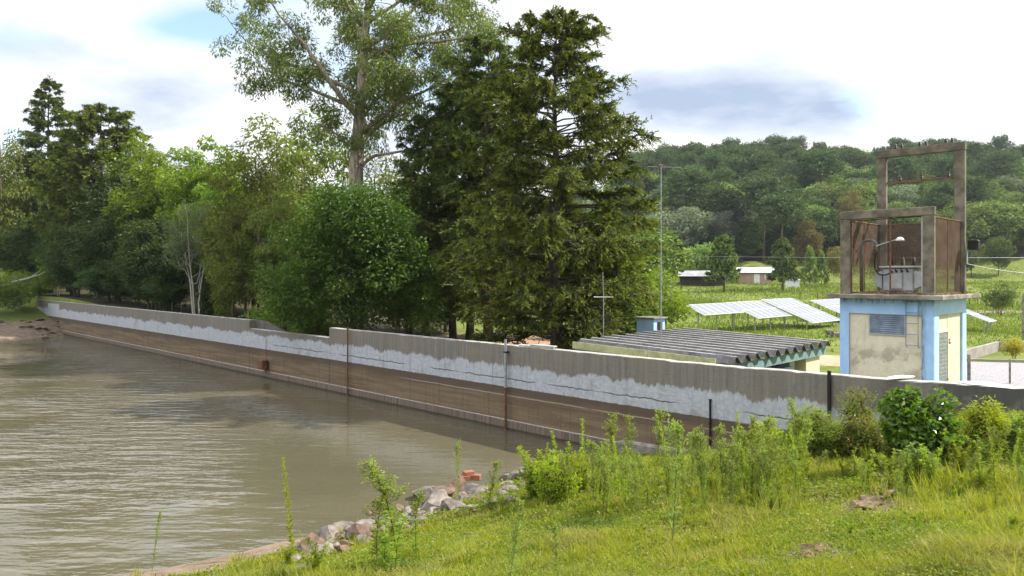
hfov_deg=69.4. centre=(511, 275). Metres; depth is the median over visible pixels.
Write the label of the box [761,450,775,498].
horseweed
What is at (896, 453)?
horseweed
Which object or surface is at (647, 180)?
araucaria tree
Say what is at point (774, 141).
araucaria tree
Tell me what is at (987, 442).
leafy weed
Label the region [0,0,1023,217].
sky
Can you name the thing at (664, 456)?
horseweed
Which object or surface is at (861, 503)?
earth clod
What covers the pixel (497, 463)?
horseweed
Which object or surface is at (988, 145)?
araucaria tree
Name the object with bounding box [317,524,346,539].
rock
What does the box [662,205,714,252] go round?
forest tree
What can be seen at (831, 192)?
forest tree
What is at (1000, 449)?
leafy weed
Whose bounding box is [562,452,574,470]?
horseweed
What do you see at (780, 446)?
leafy weed
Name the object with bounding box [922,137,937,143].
araucaria tree
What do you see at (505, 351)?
gauge pipe
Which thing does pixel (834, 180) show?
forest tree
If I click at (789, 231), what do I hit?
forest tree
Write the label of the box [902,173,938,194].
forest tree
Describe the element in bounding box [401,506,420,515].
rock
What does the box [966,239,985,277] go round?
field tree
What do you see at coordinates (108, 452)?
water
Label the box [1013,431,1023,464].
leafy weed
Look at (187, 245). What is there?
slender tree
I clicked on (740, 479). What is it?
leafy weed
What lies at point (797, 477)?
spike weed
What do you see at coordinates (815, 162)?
deciduous tree
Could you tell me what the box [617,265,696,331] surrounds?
tree
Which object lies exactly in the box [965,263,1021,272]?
service cable
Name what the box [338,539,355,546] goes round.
rock
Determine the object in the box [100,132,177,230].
maple like tree
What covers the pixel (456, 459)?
horseweed
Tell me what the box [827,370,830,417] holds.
iron post
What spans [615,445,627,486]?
horseweed
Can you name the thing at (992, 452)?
spike weed
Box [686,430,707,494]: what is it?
horseweed
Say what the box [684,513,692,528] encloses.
leafy weed
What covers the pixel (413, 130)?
conifer tree
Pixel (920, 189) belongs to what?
forest tree
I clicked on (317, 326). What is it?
arched sapling
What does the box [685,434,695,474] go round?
horseweed
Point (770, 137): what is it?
araucaria tree
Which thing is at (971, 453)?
leafy weed
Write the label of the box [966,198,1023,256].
forest tree
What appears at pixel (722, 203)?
tree
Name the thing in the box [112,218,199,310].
dark broadleaf tree
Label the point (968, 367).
bollard post
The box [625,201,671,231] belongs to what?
forest tree
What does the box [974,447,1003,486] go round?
leafy weed
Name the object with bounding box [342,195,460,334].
dark broadleaf tree
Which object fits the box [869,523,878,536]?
leafy weed
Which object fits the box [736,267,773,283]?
house
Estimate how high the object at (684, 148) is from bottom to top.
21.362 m
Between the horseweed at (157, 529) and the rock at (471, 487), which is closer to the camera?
the horseweed at (157, 529)
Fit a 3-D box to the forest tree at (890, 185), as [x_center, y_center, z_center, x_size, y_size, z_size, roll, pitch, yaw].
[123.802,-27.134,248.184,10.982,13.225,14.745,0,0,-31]
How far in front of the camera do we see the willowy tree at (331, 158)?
59.25 m
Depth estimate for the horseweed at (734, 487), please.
11.03 m
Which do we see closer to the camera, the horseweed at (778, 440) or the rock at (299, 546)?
the horseweed at (778, 440)
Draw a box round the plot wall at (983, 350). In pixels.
[966,341,1023,358]
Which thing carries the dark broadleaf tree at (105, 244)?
on the ground at (28, 314)
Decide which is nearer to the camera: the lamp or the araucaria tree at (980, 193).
the lamp
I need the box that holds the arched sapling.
[258,281,334,334]
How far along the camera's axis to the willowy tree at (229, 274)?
46.88 m
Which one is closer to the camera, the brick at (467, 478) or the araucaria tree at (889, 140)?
the brick at (467, 478)
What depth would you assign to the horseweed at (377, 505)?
10.53 m
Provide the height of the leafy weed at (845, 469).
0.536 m
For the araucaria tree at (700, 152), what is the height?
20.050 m
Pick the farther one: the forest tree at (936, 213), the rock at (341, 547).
the forest tree at (936, 213)
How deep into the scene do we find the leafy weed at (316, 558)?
10.01 m
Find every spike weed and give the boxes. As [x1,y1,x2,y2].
[280,457,297,552]
[539,443,548,501]
[550,430,559,475]
[580,418,589,488]
[598,450,604,496]
[610,420,617,480]
[612,436,622,496]
[635,465,642,495]
[643,469,649,507]
[652,457,656,485]
[655,414,672,482]
[671,432,682,501]
[698,481,702,508]
[715,457,721,497]
[717,471,722,504]
[736,410,744,479]
[739,443,753,504]
[742,447,751,506]
[755,449,764,502]
[779,434,787,490]
[788,419,803,470]
[789,422,802,489]
[795,466,800,496]
[799,435,808,501]
[983,412,999,505]
[1011,438,1018,471]
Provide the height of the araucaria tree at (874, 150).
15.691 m
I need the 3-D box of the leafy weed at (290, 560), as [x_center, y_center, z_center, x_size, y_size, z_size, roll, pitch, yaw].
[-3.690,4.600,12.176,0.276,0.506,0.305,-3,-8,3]
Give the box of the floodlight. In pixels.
[966,240,979,263]
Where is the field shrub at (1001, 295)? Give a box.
[980,280,1020,315]
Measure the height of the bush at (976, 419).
1.432 m
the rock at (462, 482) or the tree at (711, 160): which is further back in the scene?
the tree at (711, 160)
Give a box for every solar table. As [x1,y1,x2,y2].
[686,303,743,330]
[726,301,791,331]
[761,298,839,327]
[810,299,839,316]
[966,309,996,331]
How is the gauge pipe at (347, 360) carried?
attached to the dam wall at (561, 393)
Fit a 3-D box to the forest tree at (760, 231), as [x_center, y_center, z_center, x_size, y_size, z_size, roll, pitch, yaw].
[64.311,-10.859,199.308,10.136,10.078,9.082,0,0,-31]
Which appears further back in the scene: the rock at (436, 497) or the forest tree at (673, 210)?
the forest tree at (673, 210)
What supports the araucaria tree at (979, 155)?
on the ground at (28, 314)
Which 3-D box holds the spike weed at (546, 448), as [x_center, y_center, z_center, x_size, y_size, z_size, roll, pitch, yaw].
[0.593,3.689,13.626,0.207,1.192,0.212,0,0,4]
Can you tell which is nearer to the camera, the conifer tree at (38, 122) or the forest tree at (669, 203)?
the conifer tree at (38, 122)
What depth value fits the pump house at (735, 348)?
26.35 m
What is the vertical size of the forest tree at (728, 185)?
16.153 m
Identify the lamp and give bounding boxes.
[877,237,903,245]
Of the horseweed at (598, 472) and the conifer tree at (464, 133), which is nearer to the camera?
the horseweed at (598, 472)
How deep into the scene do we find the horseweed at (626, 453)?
14.74 m
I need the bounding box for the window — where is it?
[869,314,905,335]
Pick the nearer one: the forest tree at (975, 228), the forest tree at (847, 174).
the forest tree at (975, 228)
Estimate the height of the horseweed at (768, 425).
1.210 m
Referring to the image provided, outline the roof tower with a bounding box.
[634,316,667,332]
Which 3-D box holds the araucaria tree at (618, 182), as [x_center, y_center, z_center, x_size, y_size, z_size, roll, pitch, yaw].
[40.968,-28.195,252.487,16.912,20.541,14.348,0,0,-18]
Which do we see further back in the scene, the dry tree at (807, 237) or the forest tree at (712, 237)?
the forest tree at (712, 237)
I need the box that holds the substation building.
[826,138,980,381]
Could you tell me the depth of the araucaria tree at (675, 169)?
220.62 m
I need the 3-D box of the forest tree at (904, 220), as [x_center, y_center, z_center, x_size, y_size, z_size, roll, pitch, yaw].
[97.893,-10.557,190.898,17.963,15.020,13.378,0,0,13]
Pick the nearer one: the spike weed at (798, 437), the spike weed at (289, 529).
the spike weed at (798, 437)
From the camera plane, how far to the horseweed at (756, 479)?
10.45 m
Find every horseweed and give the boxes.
[151,508,162,575]
[356,454,410,562]
[362,480,396,556]
[404,488,427,549]
[453,438,461,499]
[486,459,502,507]
[504,490,531,575]
[544,523,563,575]
[557,454,574,500]
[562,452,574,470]
[582,435,601,496]
[589,439,609,500]
[593,443,614,507]
[597,457,611,519]
[601,443,610,476]
[601,467,615,513]
[602,411,622,466]
[609,460,617,492]
[614,457,629,504]
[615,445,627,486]
[618,455,630,501]
[621,413,637,483]
[621,441,632,476]
[626,458,642,510]
[633,451,642,482]
[634,453,651,500]
[650,406,669,478]
[659,409,690,540]
[659,447,670,493]
[663,458,671,495]
[673,440,690,483]
[678,469,688,503]
[679,458,687,491]
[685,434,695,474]
[686,423,703,489]
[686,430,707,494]
[692,430,710,500]
[697,452,713,498]
[698,460,711,502]
[702,437,711,474]
[705,449,718,501]
[709,422,728,487]
[715,437,725,472]
[720,440,742,503]
[727,460,739,502]
[731,424,749,486]
[736,431,748,477]
[738,415,759,488]
[742,429,760,488]
[743,430,765,492]
[746,450,757,486]
[747,459,758,502]
[753,452,772,501]
[754,473,760,502]
[755,433,767,490]
[756,445,769,495]
[757,415,776,475]
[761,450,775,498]
[762,432,783,506]
[764,445,781,495]
[765,444,786,503]
[773,435,780,448]
[781,445,794,496]
[784,397,809,460]
[787,406,810,474]
[788,442,801,493]
[794,419,814,486]
[799,443,811,478]
[812,449,829,483]
[857,460,869,494]
[892,451,899,476]
[893,470,901,496]
[896,452,906,487]
[913,455,921,478]
[927,452,939,492]
[940,438,952,463]
[965,451,979,484]
[978,424,998,461]
[992,422,1011,462]
[1010,419,1023,442]
[1014,467,1023,494]
[1017,464,1023,491]
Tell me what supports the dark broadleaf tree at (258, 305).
on the ground at (28, 314)
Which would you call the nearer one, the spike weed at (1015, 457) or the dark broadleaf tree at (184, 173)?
the spike weed at (1015, 457)
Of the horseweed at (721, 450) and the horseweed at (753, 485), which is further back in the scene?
the horseweed at (721, 450)
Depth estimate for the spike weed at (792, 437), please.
10.98 m
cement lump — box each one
[887,375,914,377]
[958,381,1017,388]
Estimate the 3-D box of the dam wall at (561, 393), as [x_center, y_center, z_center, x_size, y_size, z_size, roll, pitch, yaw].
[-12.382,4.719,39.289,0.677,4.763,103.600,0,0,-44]
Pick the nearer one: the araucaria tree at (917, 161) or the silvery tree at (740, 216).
the silvery tree at (740, 216)
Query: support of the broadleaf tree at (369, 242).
on the ground at (28, 314)
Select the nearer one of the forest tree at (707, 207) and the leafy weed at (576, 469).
the leafy weed at (576, 469)
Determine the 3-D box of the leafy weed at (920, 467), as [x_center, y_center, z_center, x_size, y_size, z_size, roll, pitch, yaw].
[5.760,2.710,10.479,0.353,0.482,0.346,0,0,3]
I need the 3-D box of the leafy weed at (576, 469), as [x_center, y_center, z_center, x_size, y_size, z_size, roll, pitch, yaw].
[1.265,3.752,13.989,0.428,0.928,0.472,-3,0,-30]
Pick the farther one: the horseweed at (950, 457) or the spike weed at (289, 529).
the spike weed at (289, 529)
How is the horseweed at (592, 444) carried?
on the ground at (28, 314)
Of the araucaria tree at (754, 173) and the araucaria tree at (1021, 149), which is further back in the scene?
the araucaria tree at (1021, 149)
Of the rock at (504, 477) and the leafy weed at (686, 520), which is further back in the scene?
the rock at (504, 477)
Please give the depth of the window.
20.90 m
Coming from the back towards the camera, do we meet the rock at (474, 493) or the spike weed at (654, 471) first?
the rock at (474, 493)
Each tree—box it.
[0,74,91,292]
[0,128,37,282]
[0,216,54,295]
[0,269,33,309]
[1,159,44,282]
[1,270,36,308]
[16,101,155,296]
[20,144,105,291]
[26,272,49,299]
[27,222,85,294]
[35,254,78,295]
[36,220,92,296]
[53,167,146,298]
[61,205,142,301]
[68,215,103,297]
[71,259,123,302]
[98,265,144,305]
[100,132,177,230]
[101,147,205,232]
[109,217,186,309]
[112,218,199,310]
[152,134,260,230]
[158,197,226,314]
[167,219,253,312]
[169,161,210,296]
[173,169,252,316]
[183,261,230,315]
[193,138,303,319]
[200,218,258,317]
[206,0,511,330]
[232,112,325,260]
[238,189,296,315]
[238,292,292,324]
[242,172,282,312]
[253,177,449,335]
[259,103,371,319]
[264,302,307,331]
[278,225,324,312]
[280,176,339,274]
[289,311,344,336]
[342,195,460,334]
[344,155,417,327]
[380,109,465,335]
[393,80,510,338]
[400,27,563,341]
[412,69,509,340]
[427,4,673,349]
[434,299,458,331]
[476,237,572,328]
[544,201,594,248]
[546,250,617,348]
[566,201,653,347]
[573,180,593,201]
[580,158,606,176]
[580,200,595,212]
[584,226,694,275]
[587,255,690,324]
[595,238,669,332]
[599,179,618,191]
[606,163,645,189]
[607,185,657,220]
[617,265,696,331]
[619,151,641,166]
[623,155,657,172]
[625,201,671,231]
[626,171,655,194]
[627,152,646,165]
[631,156,663,176]
[632,215,667,241]
[640,147,654,157]
[645,175,665,192]
[646,184,673,198]
[647,271,668,288]
[650,143,676,154]
[650,148,666,163]
[650,249,683,278]
[654,198,695,213]
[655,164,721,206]
[656,147,677,163]
[657,153,678,168]
[657,163,671,175]
[659,192,698,207]
[660,163,716,191]
[660,206,691,247]
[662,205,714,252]
[663,151,700,171]
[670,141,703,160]
[674,252,703,277]
[681,241,719,270]
[690,162,708,174]
[691,145,715,156]
[691,189,713,212]
[694,211,724,245]
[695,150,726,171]
[698,231,736,251]
[700,185,760,215]
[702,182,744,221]
[702,232,742,290]
[708,165,737,186]
[708,210,739,246]
[711,143,719,149]
[713,181,742,193]
[715,144,740,157]
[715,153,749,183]
[716,142,739,150]
[718,206,757,228]
[720,137,741,146]
[726,219,763,261]
[727,171,803,259]
[736,147,761,156]
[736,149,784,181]
[736,167,786,191]
[736,217,769,240]
[737,142,754,148]
[749,139,773,150]
[749,189,814,237]
[754,144,773,152]
[761,217,803,249]
[763,133,785,144]
[765,236,805,290]
[767,135,793,146]
[770,144,786,158]
[776,141,805,152]
[777,173,804,185]
[778,158,797,177]
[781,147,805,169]
[782,180,807,199]
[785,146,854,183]
[788,135,808,148]
[788,167,824,178]
[789,218,824,263]
[794,174,819,189]
[794,181,839,202]
[795,208,838,255]
[800,182,853,211]
[800,245,819,283]
[803,203,829,222]
[804,197,839,221]
[811,141,827,149]
[815,174,853,190]
[815,249,830,283]
[823,222,839,250]
[825,246,839,280]
[829,164,858,184]
[832,144,852,152]
[832,196,876,221]
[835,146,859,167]
[836,182,876,204]
[836,189,864,233]
[839,177,871,209]
[842,169,874,182]
[848,146,861,152]
[850,175,871,182]
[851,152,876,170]
[858,179,893,194]
[860,167,897,184]
[861,149,873,155]
[864,207,901,222]
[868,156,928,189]
[869,205,920,223]
[870,146,885,157]
[874,177,898,190]
[874,200,916,220]
[883,137,905,149]
[886,136,912,149]
[888,192,905,206]
[889,156,925,185]
[889,184,923,203]
[897,141,919,158]
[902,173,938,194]
[908,200,921,206]
[908,205,946,220]
[911,181,935,198]
[914,183,950,206]
[917,138,952,157]
[919,152,945,174]
[919,179,966,211]
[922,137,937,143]
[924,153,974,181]
[935,201,990,242]
[940,137,960,142]
[944,172,995,239]
[966,141,989,158]
[966,154,980,175]
[966,165,985,177]
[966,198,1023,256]
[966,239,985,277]
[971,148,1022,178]
[972,149,1011,165]
[975,141,995,152]
[977,179,1005,203]
[981,236,1017,274]
[982,202,1023,255]
[988,177,1021,194]
[990,134,1016,152]
[992,169,1023,179]
[993,190,1023,206]
[997,174,1023,195]
[1006,144,1023,156]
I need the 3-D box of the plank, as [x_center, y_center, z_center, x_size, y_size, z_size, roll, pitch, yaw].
[0.903,2.446,25.599,1.650,0.100,0.220,0,0,43]
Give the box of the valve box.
[258,359,267,370]
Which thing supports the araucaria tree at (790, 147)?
on the ground at (28, 314)
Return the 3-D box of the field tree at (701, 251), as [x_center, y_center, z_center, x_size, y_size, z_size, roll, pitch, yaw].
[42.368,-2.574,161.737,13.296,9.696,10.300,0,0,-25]
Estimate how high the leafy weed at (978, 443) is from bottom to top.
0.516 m
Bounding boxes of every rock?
[291,554,301,561]
[295,543,302,551]
[300,532,325,549]
[301,544,320,554]
[311,541,335,553]
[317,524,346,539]
[327,537,337,541]
[332,521,352,524]
[333,545,350,552]
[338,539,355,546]
[339,532,348,539]
[343,525,350,531]
[346,523,370,537]
[346,533,353,540]
[355,534,373,542]
[356,519,375,531]
[361,530,372,536]
[369,516,390,524]
[396,504,403,510]
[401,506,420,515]
[408,516,426,525]
[411,510,425,516]
[412,486,433,499]
[421,489,448,510]
[428,506,436,512]
[432,486,454,496]
[441,498,465,510]
[449,477,467,496]
[458,491,466,497]
[463,483,488,493]
[463,504,477,509]
[467,490,483,499]
[497,490,508,495]
[498,473,509,481]
[498,481,514,485]
[502,485,518,491]
[507,466,525,480]
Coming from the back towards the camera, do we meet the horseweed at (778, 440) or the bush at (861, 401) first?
the bush at (861, 401)
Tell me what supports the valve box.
attached to the dam wall at (561, 393)
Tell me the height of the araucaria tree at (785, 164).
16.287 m
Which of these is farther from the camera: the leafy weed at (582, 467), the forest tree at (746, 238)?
the forest tree at (746, 238)
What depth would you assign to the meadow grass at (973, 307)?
91.50 m
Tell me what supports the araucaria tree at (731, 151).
on the ground at (28, 314)
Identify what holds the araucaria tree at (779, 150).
on the ground at (28, 314)
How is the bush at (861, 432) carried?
on the ground at (28, 314)
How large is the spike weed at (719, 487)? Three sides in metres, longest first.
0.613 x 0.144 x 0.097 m
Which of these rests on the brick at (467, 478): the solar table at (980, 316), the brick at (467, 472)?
the brick at (467, 472)
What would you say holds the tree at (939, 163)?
on the ground at (28, 314)
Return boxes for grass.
[31,408,1023,575]
[665,263,1023,351]
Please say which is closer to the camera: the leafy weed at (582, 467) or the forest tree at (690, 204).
the leafy weed at (582, 467)
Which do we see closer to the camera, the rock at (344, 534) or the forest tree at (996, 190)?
the rock at (344, 534)
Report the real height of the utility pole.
4.814 m
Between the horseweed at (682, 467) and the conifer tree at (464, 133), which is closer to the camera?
the horseweed at (682, 467)
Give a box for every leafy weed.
[280,538,295,563]
[300,536,329,571]
[375,510,407,572]
[516,447,542,497]
[518,445,557,499]
[523,450,543,497]
[532,449,540,487]
[548,441,572,487]
[559,447,581,469]
[567,461,586,494]
[571,450,590,492]
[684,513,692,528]
[709,447,718,469]
[722,448,742,477]
[727,459,748,494]
[730,426,743,443]
[765,493,776,509]
[777,431,788,461]
[788,431,807,460]
[802,453,812,476]
[819,483,828,500]
[834,447,857,478]
[848,520,853,533]
[850,506,861,520]
[852,449,877,487]
[859,439,873,469]
[866,452,879,469]
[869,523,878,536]
[877,437,901,470]
[877,483,884,494]
[879,448,895,478]
[884,466,896,489]
[894,476,909,494]
[897,442,930,479]
[902,456,917,483]
[905,451,929,476]
[918,443,942,484]
[939,435,957,465]
[950,440,970,473]
[953,440,972,460]
[955,479,964,495]
[959,440,982,472]
[962,458,971,471]
[963,435,991,466]
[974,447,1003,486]
[981,429,996,456]
[987,439,1012,457]
[1004,441,1023,469]
[1007,510,1017,528]
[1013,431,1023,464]
[1014,427,1023,451]
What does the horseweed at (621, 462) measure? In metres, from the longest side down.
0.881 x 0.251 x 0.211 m
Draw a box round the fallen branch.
[8,269,49,285]
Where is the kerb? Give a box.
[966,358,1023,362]
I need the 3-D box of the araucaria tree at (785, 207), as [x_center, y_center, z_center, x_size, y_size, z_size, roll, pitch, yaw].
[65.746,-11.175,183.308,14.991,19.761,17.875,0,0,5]
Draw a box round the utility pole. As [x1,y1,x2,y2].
[594,272,612,335]
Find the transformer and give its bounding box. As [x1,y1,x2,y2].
[874,254,920,293]
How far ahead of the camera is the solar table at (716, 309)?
54.23 m
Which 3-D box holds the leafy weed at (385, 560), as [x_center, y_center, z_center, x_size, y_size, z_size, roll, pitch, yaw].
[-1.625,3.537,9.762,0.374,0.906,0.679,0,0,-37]
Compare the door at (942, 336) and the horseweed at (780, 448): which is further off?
the door at (942, 336)
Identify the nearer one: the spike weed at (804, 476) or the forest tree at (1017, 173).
the spike weed at (804, 476)
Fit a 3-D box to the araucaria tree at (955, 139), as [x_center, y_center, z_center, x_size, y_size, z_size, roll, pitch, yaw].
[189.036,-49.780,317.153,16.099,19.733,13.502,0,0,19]
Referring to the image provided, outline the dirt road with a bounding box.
[976,310,1021,312]
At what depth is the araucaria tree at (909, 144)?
310.31 m
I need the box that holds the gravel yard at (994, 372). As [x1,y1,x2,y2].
[966,362,1023,386]
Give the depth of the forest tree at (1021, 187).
229.74 m
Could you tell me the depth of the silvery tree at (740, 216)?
200.08 m
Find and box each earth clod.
[799,549,814,560]
[800,543,825,555]
[816,542,830,549]
[850,500,880,509]
[857,495,881,503]
[871,490,894,499]
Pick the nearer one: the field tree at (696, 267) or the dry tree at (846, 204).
the field tree at (696, 267)
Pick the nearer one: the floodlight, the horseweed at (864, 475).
the horseweed at (864, 475)
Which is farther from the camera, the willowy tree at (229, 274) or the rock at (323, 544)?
the willowy tree at (229, 274)
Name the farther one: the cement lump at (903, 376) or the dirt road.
the dirt road
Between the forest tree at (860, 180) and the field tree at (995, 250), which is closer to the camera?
the field tree at (995, 250)
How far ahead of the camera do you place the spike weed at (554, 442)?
13.97 m
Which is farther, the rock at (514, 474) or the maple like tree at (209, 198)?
the maple like tree at (209, 198)
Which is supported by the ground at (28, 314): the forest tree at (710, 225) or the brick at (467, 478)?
the forest tree at (710, 225)
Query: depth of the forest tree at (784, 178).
241.32 m
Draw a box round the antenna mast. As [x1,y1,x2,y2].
[647,164,680,344]
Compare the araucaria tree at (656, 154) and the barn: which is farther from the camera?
the araucaria tree at (656, 154)
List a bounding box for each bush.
[139,263,194,311]
[531,454,582,503]
[748,415,790,454]
[779,400,849,458]
[831,412,892,457]
[835,386,881,430]
[874,384,966,463]
[956,395,1012,455]
[1002,409,1023,452]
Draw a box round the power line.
[711,256,1023,257]
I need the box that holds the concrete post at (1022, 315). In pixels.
[1022,294,1023,338]
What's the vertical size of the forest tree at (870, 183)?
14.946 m
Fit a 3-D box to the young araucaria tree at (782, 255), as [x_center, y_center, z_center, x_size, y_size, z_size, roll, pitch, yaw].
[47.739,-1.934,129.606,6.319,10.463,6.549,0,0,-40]
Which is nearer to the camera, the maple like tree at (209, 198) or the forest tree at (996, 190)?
the maple like tree at (209, 198)
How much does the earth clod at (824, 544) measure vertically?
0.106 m
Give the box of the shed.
[785,278,799,287]
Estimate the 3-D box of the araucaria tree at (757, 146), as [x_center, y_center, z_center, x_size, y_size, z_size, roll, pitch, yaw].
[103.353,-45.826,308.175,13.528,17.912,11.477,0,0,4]
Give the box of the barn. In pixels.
[678,271,722,286]
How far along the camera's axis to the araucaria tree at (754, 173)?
222.16 m
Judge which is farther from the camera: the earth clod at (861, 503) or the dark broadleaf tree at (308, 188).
the dark broadleaf tree at (308, 188)
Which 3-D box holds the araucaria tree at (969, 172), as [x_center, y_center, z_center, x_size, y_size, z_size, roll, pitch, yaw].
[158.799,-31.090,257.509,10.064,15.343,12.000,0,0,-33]
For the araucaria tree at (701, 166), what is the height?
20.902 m
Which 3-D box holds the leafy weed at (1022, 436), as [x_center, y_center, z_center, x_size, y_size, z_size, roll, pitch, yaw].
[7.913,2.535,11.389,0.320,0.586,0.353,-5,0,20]
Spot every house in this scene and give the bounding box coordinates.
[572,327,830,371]
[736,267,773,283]
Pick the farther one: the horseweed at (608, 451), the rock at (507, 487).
the rock at (507, 487)
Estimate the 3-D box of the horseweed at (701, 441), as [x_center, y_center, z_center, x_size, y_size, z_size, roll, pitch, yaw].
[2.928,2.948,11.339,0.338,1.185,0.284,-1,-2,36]
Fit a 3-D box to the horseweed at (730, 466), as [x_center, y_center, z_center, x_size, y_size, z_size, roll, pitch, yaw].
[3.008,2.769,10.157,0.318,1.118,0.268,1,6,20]
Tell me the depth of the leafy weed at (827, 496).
10.09 m
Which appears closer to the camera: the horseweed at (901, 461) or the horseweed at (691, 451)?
the horseweed at (901, 461)
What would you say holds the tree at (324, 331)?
on the ground at (28, 314)
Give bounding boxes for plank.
[519,344,556,348]
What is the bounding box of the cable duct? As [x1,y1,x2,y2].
[860,239,892,291]
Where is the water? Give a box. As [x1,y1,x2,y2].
[0,334,599,575]
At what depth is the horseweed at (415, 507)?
10.55 m
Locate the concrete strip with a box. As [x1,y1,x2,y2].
[618,439,687,455]
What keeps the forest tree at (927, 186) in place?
on the ground at (28, 314)
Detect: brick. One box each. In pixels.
[458,475,469,480]
[462,470,474,475]
[470,473,480,480]
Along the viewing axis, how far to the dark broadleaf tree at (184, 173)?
81.90 m
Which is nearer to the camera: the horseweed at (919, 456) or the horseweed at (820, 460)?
the horseweed at (919, 456)
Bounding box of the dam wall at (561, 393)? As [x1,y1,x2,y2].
[37,299,1023,449]
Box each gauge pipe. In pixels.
[347,327,348,395]
[503,339,509,429]
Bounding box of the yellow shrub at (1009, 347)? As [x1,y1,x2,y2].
[998,336,1023,358]
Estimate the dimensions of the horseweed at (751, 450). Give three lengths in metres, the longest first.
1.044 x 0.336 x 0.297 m
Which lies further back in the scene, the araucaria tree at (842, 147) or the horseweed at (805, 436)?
the araucaria tree at (842, 147)
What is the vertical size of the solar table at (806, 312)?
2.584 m
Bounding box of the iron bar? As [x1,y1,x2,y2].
[708,399,711,446]
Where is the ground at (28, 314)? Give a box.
[0,198,1023,575]
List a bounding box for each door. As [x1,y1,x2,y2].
[754,274,759,282]
[939,332,948,380]
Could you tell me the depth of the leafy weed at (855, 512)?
8.45 m
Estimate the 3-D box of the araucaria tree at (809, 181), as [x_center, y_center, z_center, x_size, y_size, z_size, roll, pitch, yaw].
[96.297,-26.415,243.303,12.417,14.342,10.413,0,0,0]
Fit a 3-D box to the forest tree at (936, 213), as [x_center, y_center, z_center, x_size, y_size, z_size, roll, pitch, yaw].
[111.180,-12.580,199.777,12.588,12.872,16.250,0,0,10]
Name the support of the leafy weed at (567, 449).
on the ground at (28, 314)
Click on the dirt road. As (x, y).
(994, 312)
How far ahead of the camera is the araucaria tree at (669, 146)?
322.72 m
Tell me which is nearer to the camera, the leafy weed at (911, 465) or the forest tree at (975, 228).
the leafy weed at (911, 465)
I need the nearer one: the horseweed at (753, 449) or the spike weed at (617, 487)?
the horseweed at (753, 449)
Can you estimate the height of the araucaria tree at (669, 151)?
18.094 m
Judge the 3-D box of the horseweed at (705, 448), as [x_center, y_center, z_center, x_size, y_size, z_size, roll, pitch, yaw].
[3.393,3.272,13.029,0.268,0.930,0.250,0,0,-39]
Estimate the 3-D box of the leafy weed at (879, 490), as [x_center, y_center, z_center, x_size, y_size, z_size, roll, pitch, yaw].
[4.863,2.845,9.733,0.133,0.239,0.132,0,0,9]
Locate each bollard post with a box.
[967,354,970,380]
[1009,359,1010,383]
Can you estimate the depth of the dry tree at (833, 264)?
139.53 m
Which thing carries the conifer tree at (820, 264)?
on the ground at (28, 314)
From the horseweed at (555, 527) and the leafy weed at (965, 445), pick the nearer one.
the horseweed at (555, 527)
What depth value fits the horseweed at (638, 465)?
13.84 m
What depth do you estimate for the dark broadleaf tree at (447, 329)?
55.73 m
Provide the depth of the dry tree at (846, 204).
190.82 m
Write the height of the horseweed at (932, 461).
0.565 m
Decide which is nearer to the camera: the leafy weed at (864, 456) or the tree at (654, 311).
the leafy weed at (864, 456)
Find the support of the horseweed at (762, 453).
on the ground at (28, 314)
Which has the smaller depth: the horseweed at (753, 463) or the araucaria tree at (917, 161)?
the horseweed at (753, 463)
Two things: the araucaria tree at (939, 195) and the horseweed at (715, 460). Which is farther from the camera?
the araucaria tree at (939, 195)
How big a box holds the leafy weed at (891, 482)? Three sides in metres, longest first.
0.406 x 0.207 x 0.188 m
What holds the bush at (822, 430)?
on the ground at (28, 314)
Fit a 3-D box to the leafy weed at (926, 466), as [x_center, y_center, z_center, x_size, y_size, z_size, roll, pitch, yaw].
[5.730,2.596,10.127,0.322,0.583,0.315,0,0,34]
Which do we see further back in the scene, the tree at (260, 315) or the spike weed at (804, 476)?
the tree at (260, 315)
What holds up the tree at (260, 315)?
on the ground at (28, 314)
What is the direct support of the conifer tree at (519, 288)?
on the ground at (28, 314)
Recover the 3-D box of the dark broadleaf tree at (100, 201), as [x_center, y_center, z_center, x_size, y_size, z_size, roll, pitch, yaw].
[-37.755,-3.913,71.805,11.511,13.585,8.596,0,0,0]
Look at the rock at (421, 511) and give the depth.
15.04 m
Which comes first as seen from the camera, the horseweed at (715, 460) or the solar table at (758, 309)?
the horseweed at (715, 460)
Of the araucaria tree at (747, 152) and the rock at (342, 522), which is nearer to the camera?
the rock at (342, 522)
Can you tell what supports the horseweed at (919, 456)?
on the ground at (28, 314)
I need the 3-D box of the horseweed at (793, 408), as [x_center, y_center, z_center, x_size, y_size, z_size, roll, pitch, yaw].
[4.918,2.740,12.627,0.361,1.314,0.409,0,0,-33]
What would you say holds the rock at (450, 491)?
on the ground at (28, 314)
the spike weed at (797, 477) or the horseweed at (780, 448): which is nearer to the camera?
the spike weed at (797, 477)
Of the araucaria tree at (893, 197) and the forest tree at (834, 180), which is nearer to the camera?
the araucaria tree at (893, 197)
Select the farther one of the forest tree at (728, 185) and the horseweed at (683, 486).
the forest tree at (728, 185)
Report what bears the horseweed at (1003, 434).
on the ground at (28, 314)
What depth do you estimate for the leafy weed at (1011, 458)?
10.32 m
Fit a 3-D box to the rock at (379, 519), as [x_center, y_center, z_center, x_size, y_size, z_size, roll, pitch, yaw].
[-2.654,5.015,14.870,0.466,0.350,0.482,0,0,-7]
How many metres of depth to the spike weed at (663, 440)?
13.76 m

